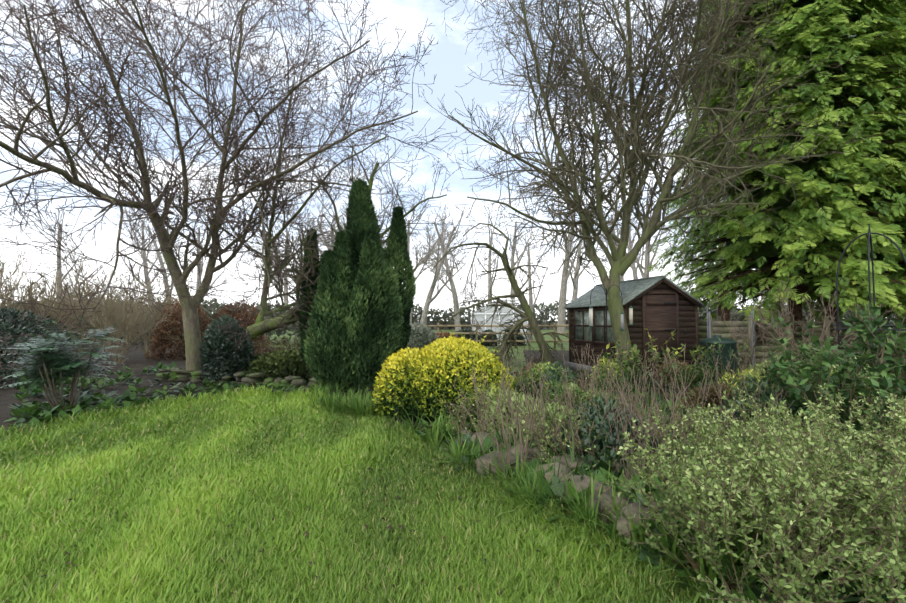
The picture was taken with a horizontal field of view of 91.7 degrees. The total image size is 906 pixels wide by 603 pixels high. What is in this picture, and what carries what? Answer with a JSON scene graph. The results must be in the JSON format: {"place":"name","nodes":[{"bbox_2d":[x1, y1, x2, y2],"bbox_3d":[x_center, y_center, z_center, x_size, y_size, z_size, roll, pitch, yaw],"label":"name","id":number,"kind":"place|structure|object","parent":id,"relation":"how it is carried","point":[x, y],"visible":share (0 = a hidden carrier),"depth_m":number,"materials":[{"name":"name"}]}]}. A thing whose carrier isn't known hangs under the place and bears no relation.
{"place":"outdoors","nodes":[
{"label":"outdoors","id":0,"kind":"place"},
{"bbox_2d":[122,330,568,349],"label":"field","id":1,"kind":"structure","parent":0,"point":[534,345],"depth_m":27.07,"materials":[{"name":"green plant"}]},
{"bbox_2d":[455,329,480,345],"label":"shrub","id":2,"kind":"object","parent":1,"relation":"on","point":[468,336],"visible":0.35,"depth_m":22.45,"materials":[{"name":"green plant"}]},
{"bbox_2d":[408,323,568,348],"bbox_3d":[3.086,1.812,25.820,10.890,1.200,10.920,0,-2,2],"label":"fence","id":3,"kind":"object","parent":1,"relation":"on","point":[554,325],"visible":0.4,"depth_m":20.40,"materials":[{"name":"brown wood"}]},
{"bbox_2d":[480,329,497,345],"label":"shrub","id":4,"kind":"object","parent":1,"relation":"on","point":[490,337],"visible":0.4,"depth_m":22.07,"materials":[{"name":"green plant"}]},
{"bbox_2d":[471,299,527,344],"bbox_3d":[2.694,1.201,25.564,3.324,2.475,3.881,0,-2,2],"label":"greenhouse frame","id":5,"kind":"object","parent":1,"relation":"on","point":[485,313],"visible":0.23,"depth_m":23.77,"materials":[{"name":"white metal"}]},
{"bbox_2d":[472,303,526,343],"bbox_3d":[2.694,1.201,25.564,3.244,2.400,3.800,0,-2,2],"label":"greenhouse","id":6,"kind":"object","parent":5,"relation":"in","point":[480,318],"visible":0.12,"depth_m":23.80,"materials":[{"name":"glass"}]},
{"bbox_2d":[502,327,526,345],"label":"shrub","id":7,"kind":"object","parent":1,"relation":"on","point":[520,337],"visible":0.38,"depth_m":22.56,"materials":[{"name":"green plant"}]},
{"bbox_2d":[0,383,746,602],"bbox_3d":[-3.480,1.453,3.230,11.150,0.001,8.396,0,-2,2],"label":"lawn","id":8,"kind":"structure","parent":0,"point":[361,508],"depth_m":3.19,"materials":[{"name":"green plant"}]},
{"bbox_2d":[304,378,397,417],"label":"clump","id":9,"kind":"object","parent":8,"relation":"on","point":[357,404],"visible":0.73,"depth_m":6.18,"materials":[{"name":"green plant"}]},
{"bbox_2d":[0,0,856,320],"label":"sky","id":10,"kind":"structure","parent":0,"point":[447,59],"materials":[{"name":"white"}]},
{"bbox_2d":[0,321,905,499],"bbox_3d":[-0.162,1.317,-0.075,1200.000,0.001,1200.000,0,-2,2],"label":"ground","id":11,"kind":"structure","parent":0,"point":[138,360],"depth_m":9.02,"materials":[{"name":"soil"}]},
{"bbox_2d":[0,306,78,388],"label":"dark hedge","id":12,"kind":"object","parent":11,"relation":"on","point":[24,327],"visible":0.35,"depth_m":9.18,"materials":[{"name":"green plant"}]},
{"bbox_2d":[0,318,127,412],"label":"mahonia","id":13,"kind":"object","parent":11,"relation":"on","point":[68,368],"depth_m":6.09,"materials":[{"name":"green plant"}]},
{"bbox_2d":[12,361,183,401],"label":"bed plants","id":14,"kind":"object","parent":11,"relation":"on","point":[88,380],"visible":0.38,"depth_m":8.79,"materials":[{"name":"green plant"}]},
{"bbox_2d":[0,251,198,366],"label":"straw bush","id":15,"kind":"object","parent":11,"relation":"on","point":[129,318],"visible":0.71,"depth_m":13.46,"materials":[{"name":"beige plant"}]},
{"bbox_2d":[5,295,306,344],"bbox_3d":[-22.899,1.129,24.705,33.523,3.137,3.648,0,-2,2],"label":"hedge","id":16,"kind":"object","parent":11,"relation":"on","point":[297,332],"visible":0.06,"depth_m":23.57,"materials":[{"name":"brown plant"}]},
{"bbox_2d":[3,377,311,430],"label":"bed edge plants","id":17,"kind":"object","parent":11,"relation":"on","point":[44,413],"visible":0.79,"depth_m":6.44,"materials":[{"name":"green plant"}]},
{"bbox_2d":[10,366,310,410],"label":"bed plants","id":18,"kind":"object","parent":11,"relation":"on","point":[86,392],"visible":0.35,"depth_m":7.87,"materials":[{"name":"plant"}]},
{"bbox_2d":[145,297,210,359],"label":"beech hedge","id":19,"kind":"object","parent":11,"relation":"on","point":[166,338],"visible":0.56,"depth_m":14.79,"materials":[{"name":"brown plant"}]},
{"bbox_2d":[199,314,256,382],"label":"holly shrub","id":20,"kind":"object","parent":11,"relation":"on","point":[220,351],"visible":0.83,"depth_m":9.14,"materials":[{"name":"green plant"}]},
{"bbox_2d":[0,0,456,390],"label":"tree","id":21,"kind":"object","parent":11,"relation":"on","point":[167,241],"visible":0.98,"depth_m":8.17,"materials":[{"name":"brown plant"}]},
{"bbox_2d":[202,299,270,353],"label":"beech hedge","id":22,"kind":"object","parent":11,"relation":"on","point":[243,316],"visible":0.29,"depth_m":15.15,"materials":[{"name":"brown plant"}]},
{"bbox_2d":[156,368,331,392],"bbox_3d":[-4.133,1.570,8.880,4.924,0.314,0.496,-1,-3,20],"label":"stone edging","id":23,"kind":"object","parent":11,"relation":"on","point":[240,376],"depth_m":8.86,"materials":[{"name":"grey stone"}]},
{"bbox_2d":[225,348,314,382],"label":"shrub","id":24,"kind":"object","parent":11,"relation":"on","point":[274,364],"visible":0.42,"depth_m":9.20,"materials":[{"name":"green plant"}]},
{"bbox_2d":[253,337,300,363],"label":"shrub","id":25,"kind":"object","parent":11,"relation":"on","point":[283,343],"visible":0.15,"depth_m":11.24,"materials":[{"name":"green plant"}]},
{"bbox_2d":[131,30,460,344],"bbox_3d":[-3.015,-2.423,10.433,6.469,8.393,6.890,-2,-3,42],"label":"tree","id":26,"kind":"object","parent":11,"relation":"on","point":[288,317],"visible":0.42,"depth_m":10.47,"materials":[{"name":"brown plant"}]},
{"bbox_2d":[298,227,320,362],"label":"conifer","id":27,"kind":"object","parent":11,"relation":"on","point":[303,319],"visible":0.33,"depth_m":9.27,"materials":[{"name":"green plant"}]},
{"bbox_2d":[303,248,353,390],"bbox_3d":[-2.151,0.311,7.694,0.908,2.489,0.914,2,-3,-41],"label":"conifer","id":28,"kind":"object","parent":11,"relation":"on","point":[322,306],"visible":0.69,"depth_m":7.46,"materials":[{"name":"green plant"}]},
{"bbox_2d":[317,316,361,391],"bbox_3d":[-1.963,0.690,7.873,0.870,1.801,0.940,0,-2,2],"label":"conifer","id":29,"kind":"object","parent":11,"relation":"on","point":[346,366],"visible":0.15,"depth_m":7.53,"materials":[{"name":"green plant"}]},
{"bbox_2d":[325,230,356,389],"bbox_3d":[-1.961,0.138,7.818,0.698,2.822,0.747,0,-2,2],"label":"conifer","id":30,"kind":"object","parent":11,"relation":"on","point":[343,263],"visible":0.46,"depth_m":7.62,"materials":[{"name":"green plant"}]},
{"bbox_2d":[351,239,383,390],"bbox_3d":[-1.500,0.224,7.727,0.581,2.654,0.610,0,-2,2],"label":"conifer","id":31,"kind":"object","parent":11,"relation":"on","point":[369,263],"visible":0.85,"depth_m":7.55,"materials":[{"name":"green plant"}]},
{"bbox_2d":[336,178,403,378],"bbox_3d":[-1.641,-0.379,8.261,1.417,3.818,1.581,2,-3,-34],"label":"conifer","id":32,"kind":"object","parent":11,"relation":"on","point":[364,225],"visible":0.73,"depth_m":7.89,"materials":[{"name":"green plant"}]},
{"bbox_2d":[381,249,388,376],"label":"conifer","id":33,"kind":"object","parent":11,"relation":"on","point":[386,254],"visible":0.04,"depth_m":9.36,"materials":[{"name":"green plant"}]},
{"bbox_2d":[51,164,725,339],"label":"trees","id":34,"kind":"object","parent":11,"relation":"on","point":[444,249],"visible":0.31,"depth_m":41.43,"materials":[{"name":"plant"}]},
{"bbox_2d":[385,314,404,375],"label":"conifer","id":35,"kind":"object","parent":11,"relation":"on","point":[399,347],"visible":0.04,"depth_m":9.16,"materials":[{"name":"green plant"}]},
{"bbox_2d":[385,206,416,371],"bbox_3d":[-1.212,-0.266,9.647,0.846,3.715,0.879,0,-2,2],"label":"conifer","id":36,"kind":"object","parent":11,"relation":"on","point":[397,249],"visible":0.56,"depth_m":9.49,"materials":[{"name":"green plant"}]},
{"bbox_2d":[371,346,453,422],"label":"euonymus shrub","id":37,"kind":"object","parent":11,"relation":"on","point":[394,367],"visible":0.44,"depth_m":5.76,"materials":[{"name":"yellow plant"}]},
{"bbox_2d":[6,297,899,329],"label":"hedge","id":38,"kind":"object","parent":11,"relation":"on","point":[549,309],"visible":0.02,"depth_m":60.91,"materials":[{"name":"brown plant"}]},
{"bbox_2d":[396,336,515,417],"bbox_3d":[0.019,1.005,6.176,1.764,1.060,1.422,0,-2,2],"label":"euonymus shrub","id":39,"kind":"object","parent":11,"relation":"on","point":[463,355],"visible":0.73,"depth_m":5.74,"materials":[{"name":"yellow plant"}]},
{"bbox_2d":[402,330,510,381],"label":"euonymus shrub shoots","id":40,"kind":"object","parent":39,"relation":"attached to","point":[445,347],"visible":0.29,"depth_m":5.88,"materials":[{"name":"yellow plant"}]},
{"bbox_2d":[453,382,513,430],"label":"shrub","id":41,"kind":"object","parent":11,"relation":"on","point":[471,401],"visible":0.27,"depth_m":5.41,"materials":[{"name":"green plant"}]},
{"bbox_2d":[415,197,568,364],"bbox_3d":[1.201,-0.693,12.857,5.353,5.202,2.678,1,-3,-31],"label":"tree","id":42,"kind":"object","parent":11,"relation":"on","point":[528,315],"visible":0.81,"depth_m":12.46,"materials":[{"name":"brown plant"}]},
{"bbox_2d":[480,387,525,432],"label":"shrub","id":43,"kind":"object","parent":11,"relation":"on","point":[507,395],"visible":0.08,"depth_m":5.01,"materials":[{"name":"green plant"}]},
{"bbox_2d":[475,394,567,443],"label":"shrub","id":44,"kind":"object","parent":11,"relation":"on","point":[504,409],"visible":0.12,"depth_m":4.78,"materials":[{"name":"green plant"}]},
{"bbox_2d":[515,383,538,403],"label":"shrub","id":45,"kind":"object","parent":11,"relation":"on","point":[519,387],"visible":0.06,"depth_m":6.30,"materials":[{"name":"green plant"}]},
{"bbox_2d":[519,362,536,378],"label":"shrub","id":46,"kind":"object","parent":11,"relation":"on","point":[523,369],"visible":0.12,"depth_m":9.21,"materials":[{"name":"green plant"}]},
{"bbox_2d":[509,362,573,395],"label":"shrub","id":47,"kind":"object","parent":11,"relation":"on","point":[542,370],"visible":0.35,"depth_m":7.08,"materials":[{"name":"green plant"}]},
{"bbox_2d":[525,362,563,381],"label":"shrub","id":48,"kind":"object","parent":11,"relation":"on","point":[544,368],"visible":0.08,"depth_m":9.00,"materials":[{"name":"green plant"}]},
{"bbox_2d":[509,401,595,455],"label":"shrub","id":49,"kind":"object","parent":11,"relation":"on","point":[560,417],"visible":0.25,"depth_m":4.21,"materials":[{"name":"green plant"}]},
{"bbox_2d":[538,360,578,400],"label":"shrub","id":50,"kind":"object","parent":11,"relation":"on","point":[550,370],"visible":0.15,"depth_m":6.38,"materials":[{"name":"green plant"}]},
{"bbox_2d":[454,405,666,540],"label":"rockery stones","id":51,"kind":"object","parent":11,"relation":"on","point":[622,526],"visible":0.25,"depth_m":3.17,"materials":[{"name":"stone"}]},
{"bbox_2d":[536,377,590,389],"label":"shrub","id":52,"kind":"object","parent":11,"relation":"on","point":[579,383],"visible":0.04,"depth_m":8.26,"materials":[{"name":"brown plant"}]},
{"bbox_2d":[539,379,589,404],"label":"shrub","id":53,"kind":"object","parent":11,"relation":"on","point":[556,384],"visible":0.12,"depth_m":5.56,"materials":[{"name":"green plant"}]},
{"bbox_2d":[550,391,583,411],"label":"shrub","id":54,"kind":"object","parent":11,"relation":"on","point":[567,398],"visible":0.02,"depth_m":5.17,"materials":[{"name":"green plant"}]},
{"bbox_2d":[545,390,594,404],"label":"shrub","id":55,"kind":"object","parent":11,"relation":"on","point":[575,395],"depth_m":5.59,"materials":[{"name":"green plant"}]},
{"bbox_2d":[557,382,588,400],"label":"shrub","id":56,"kind":"object","parent":11,"relation":"on","point":[579,390],"visible":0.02,"depth_m":5.55,"materials":[{"name":"green plant"}]},
{"bbox_2d":[540,391,607,434],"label":"shrub","id":57,"kind":"object","parent":11,"relation":"on","point":[578,401],"visible":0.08,"depth_m":4.93,"materials":[{"name":"brown plant"}]},
{"bbox_2d":[392,407,783,602],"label":"tufts","id":58,"kind":"object","parent":11,"relation":"on","point":[457,450],"visible":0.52,"depth_m":2.80,"materials":[{"name":"green plant"}]},
{"bbox_2d":[547,394,653,462],"bbox_3d":[1.319,1.230,4.238,1.128,0.701,1.155,1,-3,-26],"label":"shrub","id":59,"kind":"object","parent":11,"relation":"on","point":[600,410],"visible":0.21,"depth_m":4.00,"materials":[{"name":"green plant"}]},
{"bbox_2d":[583,394,623,406],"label":"shrub","id":60,"kind":"object","parent":11,"relation":"on","point":[603,398],"visible":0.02,"depth_m":5.48,"materials":[{"name":"green plant"}]},
{"bbox_2d":[519,448,692,559],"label":"rockery edge stones","id":61,"kind":"object","parent":11,"relation":"on","point":[543,453],"visible":0.08,"depth_m":3.87,"materials":[{"name":"stone"}]},
{"bbox_2d":[591,388,620,401],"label":"shrub","id":62,"kind":"object","parent":11,"relation":"on","point":[615,397],"visible":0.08,"depth_m":6.48,"materials":[{"name":"green plant"}]},
{"bbox_2d":[590,285,622,367],"bbox_3d":[3.306,0.678,9.452,0.693,2.082,0.024,0,-2,2],"label":"feeder pole","id":63,"kind":"object","parent":11,"relation":"on","point":[606,310],"visible":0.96,"depth_m":9.47,"materials":[{"name":"black metal"}]},
{"bbox_2d":[589,308,632,329],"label":"feeder tubes","id":64,"kind":"object","parent":63,"relation":"hanging from","point":[622,317],"visible":1,"depth_m":9.45},
{"bbox_2d":[590,357,624,394],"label":"shrub","id":65,"kind":"object","parent":11,"relation":"on","point":[602,378],"visible":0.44,"depth_m":7.64,"materials":[{"name":"green plant"}]},
{"bbox_2d":[589,306,633,330],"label":"feeder caps","id":66,"kind":"object","parent":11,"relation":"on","point":[590,307],"visible":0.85,"depth_m":9.46,"materials":[{"name":"metal"}]},
{"bbox_2d":[588,357,642,381],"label":"shrub","id":67,"kind":"object","parent":11,"relation":"on","point":[615,368],"visible":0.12,"depth_m":9.53,"materials":[{"name":"green plant"}]},
{"bbox_2d":[566,412,672,486],"bbox_3d":[1.458,1.255,3.793,1.054,0.568,1.019,0,-2,2],"label":"shrub","id":68,"kind":"object","parent":11,"relation":"on","point":[613,437],"visible":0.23,"depth_m":3.65,"materials":[{"name":"green plant"}]},
{"bbox_2d":[563,362,694,377],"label":"shed base slab","id":69,"kind":"structure","parent":11,"relation":"on","point":[571,365],"depth_m":11.56,"materials":[{"name":"grey concrete"}]},
{"bbox_2d":[565,278,701,370],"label":"shed trim","id":70,"kind":"structure","parent":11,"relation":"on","point":[659,316],"depth_m":10.04,"materials":[{"name":"brown wood"}]},
{"bbox_2d":[453,334,814,496],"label":"dry stalks","id":71,"kind":"object","parent":11,"relation":"on","point":[624,398],"visible":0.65,"depth_m":3.98,"materials":[{"name":"brown plant"}]},
{"bbox_2d":[622,365,653,394],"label":"shrub","id":72,"kind":"object","parent":11,"relation":"on","point":[635,373],"visible":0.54,"depth_m":7.84,"materials":[{"name":"green plant"}]},
{"bbox_2d":[422,0,862,372],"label":"tree","id":73,"kind":"object","parent":11,"relation":"on","point":[639,142],"visible":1,"depth_m":9.53,"materials":[{"name":"brown plant"}]},
{"bbox_2d":[400,368,905,602],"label":"bed plants","id":74,"kind":"object","parent":11,"relation":"on","point":[655,489],"depth_m":2.77,"materials":[{"name":"green plant"}]},
{"bbox_2d":[403,367,904,602],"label":"plants","id":75,"kind":"object","parent":11,"relation":"on","point":[436,440],"visible":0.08,"depth_m":3.51,"materials":[{"name":"green plant"}]},
{"bbox_2d":[436,373,872,469],"bbox_3d":[2.710,1.199,5.032,5.844,0.678,3.409,0,-2,2],"label":"bush","id":76,"kind":"object","parent":11,"relation":"on","point":[464,425],"depth_m":4.11,"materials":[{"name":"green plant"}]},
{"bbox_2d":[598,328,712,392],"bbox_3d":[3.832,1.078,8.142,2.232,1.187,1.580,0,-2,2],"label":"shrub","id":77,"kind":"object","parent":11,"relation":"on","point":[654,358],"depth_m":8.20,"materials":[{"name":"plant"}]},
{"bbox_2d":[442,413,892,602],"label":"dry bed","id":78,"kind":"object","parent":11,"relation":"on","point":[696,566],"visible":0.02,"depth_m":2.16,"materials":[{"name":"brown soil"}]},
{"bbox_2d":[653,358,693,383],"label":"shrub","id":79,"kind":"object","parent":11,"relation":"on","point":[682,363],"visible":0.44,"depth_m":9.35,"materials":[{"name":"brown plant"}]},
{"bbox_2d":[673,363,733,386],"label":"shrub","id":80,"kind":"object","parent":11,"relation":"on","point":[700,376],"visible":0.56,"depth_m":8.70,"materials":[{"name":"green plant"}]},
{"bbox_2d":[675,381,741,424],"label":"shrub","id":81,"kind":"object","parent":11,"relation":"on","point":[713,400],"visible":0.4,"depth_m":5.73,"materials":[{"name":"brown plant"}]},
{"bbox_2d":[697,335,740,383],"bbox_3d":[5.635,1.201,9.354,0.800,0.990,0.800,0,-2,2],"label":"compost bin","id":82,"kind":"object","parent":11,"relation":"on","point":[727,342],"visible":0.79,"depth_m":9.06,"materials":[{"name":"plastic"}]},
{"bbox_2d":[706,307,754,365],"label":"compost posts","id":83,"kind":"object","parent":11,"relation":"on","point":[752,328],"visible":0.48,"depth_m":10.33,"materials":[{"name":"grey wood"}]},
{"bbox_2d":[715,368,775,414],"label":"shrub","id":84,"kind":"object","parent":11,"relation":"on","point":[746,374],"visible":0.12,"depth_m":6.15,"materials":[{"name":"green plant"}]},
{"bbox_2d":[603,373,905,602],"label":"shrub","id":85,"kind":"object","parent":11,"relation":"on","point":[758,491],"depth_m":2.09,"materials":[{"name":"green plant"}]},
{"bbox_2d":[703,338,811,386],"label":"nettle shrub","id":86,"kind":"object","parent":11,"relation":"on","point":[787,345],"depth_m":8.27,"materials":[{"name":"green plant"}]},
{"bbox_2d":[715,373,813,438],"bbox_3d":[3.434,1.197,4.838,1.008,0.797,0.897,0,-2,2],"label":"shrub","id":87,"kind":"object","parent":11,"relation":"on","point":[768,394],"visible":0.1,"depth_m":4.84,"materials":[{"name":"green plant"}]},
{"bbox_2d":[739,359,790,390],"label":"shrub","id":88,"kind":"object","parent":11,"relation":"on","point":[761,364],"visible":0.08,"depth_m":8.24,"materials":[{"name":"green plant"}]},
{"bbox_2d":[743,406,803,442],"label":"shrub","id":89,"kind":"object","parent":11,"relation":"on","point":[769,414],"depth_m":4.66,"materials":[{"name":"green plant"}]},
{"bbox_2d":[646,0,905,331],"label":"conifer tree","id":90,"kind":"object","parent":11,"relation":"on","point":[837,204],"depth_m":11.04,"materials":[{"name":"green plant"}]},
{"bbox_2d":[717,273,837,331],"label":"leyland trunks","id":91,"kind":"object","parent":11,"relation":"on","point":[727,315],"visible":0.23,"depth_m":12.08,"materials":[{"name":"brown plant"}]},
{"bbox_2d":[698,316,904,378],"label":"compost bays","id":92,"kind":"object","parent":11,"relation":"on","point":[719,326],"visible":0.25,"depth_m":10.59,"materials":[{"name":"brown wood"}]},
{"bbox_2d":[698,299,905,335],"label":"hedge","id":93,"kind":"object","parent":11,"relation":"on","point":[701,314],"visible":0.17,"depth_m":22.59,"materials":[{"name":"green plant"}]},
{"bbox_2d":[722,280,899,371],"bbox_3d":[7.343,0.573,9.266,3.019,2.110,1.764,0,-2,9],"label":"shrub","id":94,"kind":"object","parent":11,"relation":"on","point":[776,330],"visible":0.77,"depth_m":9.34,"materials":[{"name":"plant"}]},
{"bbox_2d":[785,367,838,391],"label":"shrub","id":95,"kind":"object","parent":11,"relation":"on","point":[817,375],"depth_m":7.09,"materials":[{"name":"green plant"}]},
{"bbox_2d":[748,302,905,453],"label":"shrub","id":96,"kind":"object","parent":11,"relation":"on","point":[886,381],"depth_m":4.07,"materials":[{"name":"green plant"}]},
{"bbox_2d":[805,403,882,428],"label":"shrub","id":97,"kind":"object","parent":11,"relation":"on","point":[852,419],"visible":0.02,"depth_m":5.01,"materials":[{"name":"green plant"}]},
{"bbox_2d":[829,357,869,384],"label":"shrub","id":98,"kind":"object","parent":11,"relation":"on","point":[835,370],"visible":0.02,"depth_m":7.15,"materials":[{"name":"green plant"}]},
{"bbox_2d":[804,0,905,325],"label":"tree","id":99,"kind":"object","parent":11,"relation":"on","point":[898,177],"depth_m":11.11,"materials":[{"name":"green plant"}]},
{"bbox_2d":[815,13,905,340],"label":"leyland","id":100,"kind":"object","parent":11,"relation":"on","point":[880,311],"depth_m":13.64,"materials":[{"name":"green plant"}]},
{"bbox_2d":[830,377,894,392],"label":"shrub","id":101,"kind":"object","parent":11,"relation":"on","point":[835,389],"visible":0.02,"depth_m":6.66,"materials":[{"name":"green plant"}]},
{"bbox_2d":[833,224,905,422],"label":"obelisk","id":102,"kind":"object","parent":11,"relation":"on","point":[869,233],"visible":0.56,"depth_m":4.93,"materials":[{"name":"grey metal"}]},
{"bbox_2d":[407,348,526,371],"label":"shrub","id":103,"kind":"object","parent":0,"point":[518,366],"depth_m":13.94,"materials":[{"name":"plant"}]},
{"bbox_2d":[406,322,438,352],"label":"shrub","id":104,"kind":"object","parent":103,"relation":"on","point":[420,330],"visible":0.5,"depth_m":16.68,"materials":[{"name":"green plant"}]},
{"bbox_2d":[432,331,457,342],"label":"shrub","id":105,"kind":"object","parent":103,"relation":"on","point":[441,334],"visible":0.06,"depth_m":18.26,"materials":[{"name":"brown plant"}]},
{"bbox_2d":[570,282,695,371],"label":"shed walls","id":106,"kind":"structure","parent":0,"point":[686,314],"depth_m":10.21,"materials":[{"name":"brown wood"}]},
{"bbox_2d":[575,310,613,342],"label":"window panes","id":107,"kind":"structure","parent":106,"relation":"in","point":[599,331],"depth_m":11.00,"materials":[{"name":"clear glass"}]},
{"bbox_2d":[564,275,703,307],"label":"shed roof","id":108,"kind":"structure","parent":106,"relation":"on","point":[631,289],"depth_m":10.76,"materials":[{"name":"grey"}]},
{"bbox_2d":[646,303,685,358],"bbox_3d":[4.879,0.669,10.039,1.051,1.285,0.049,1,-3,-15],"label":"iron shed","id":109,"kind":"object","parent":106,"relation":"attached to","point":[673,329],"visible":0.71,"depth_m":10.06,"materials":[{"name":"black metal"}]}
]}

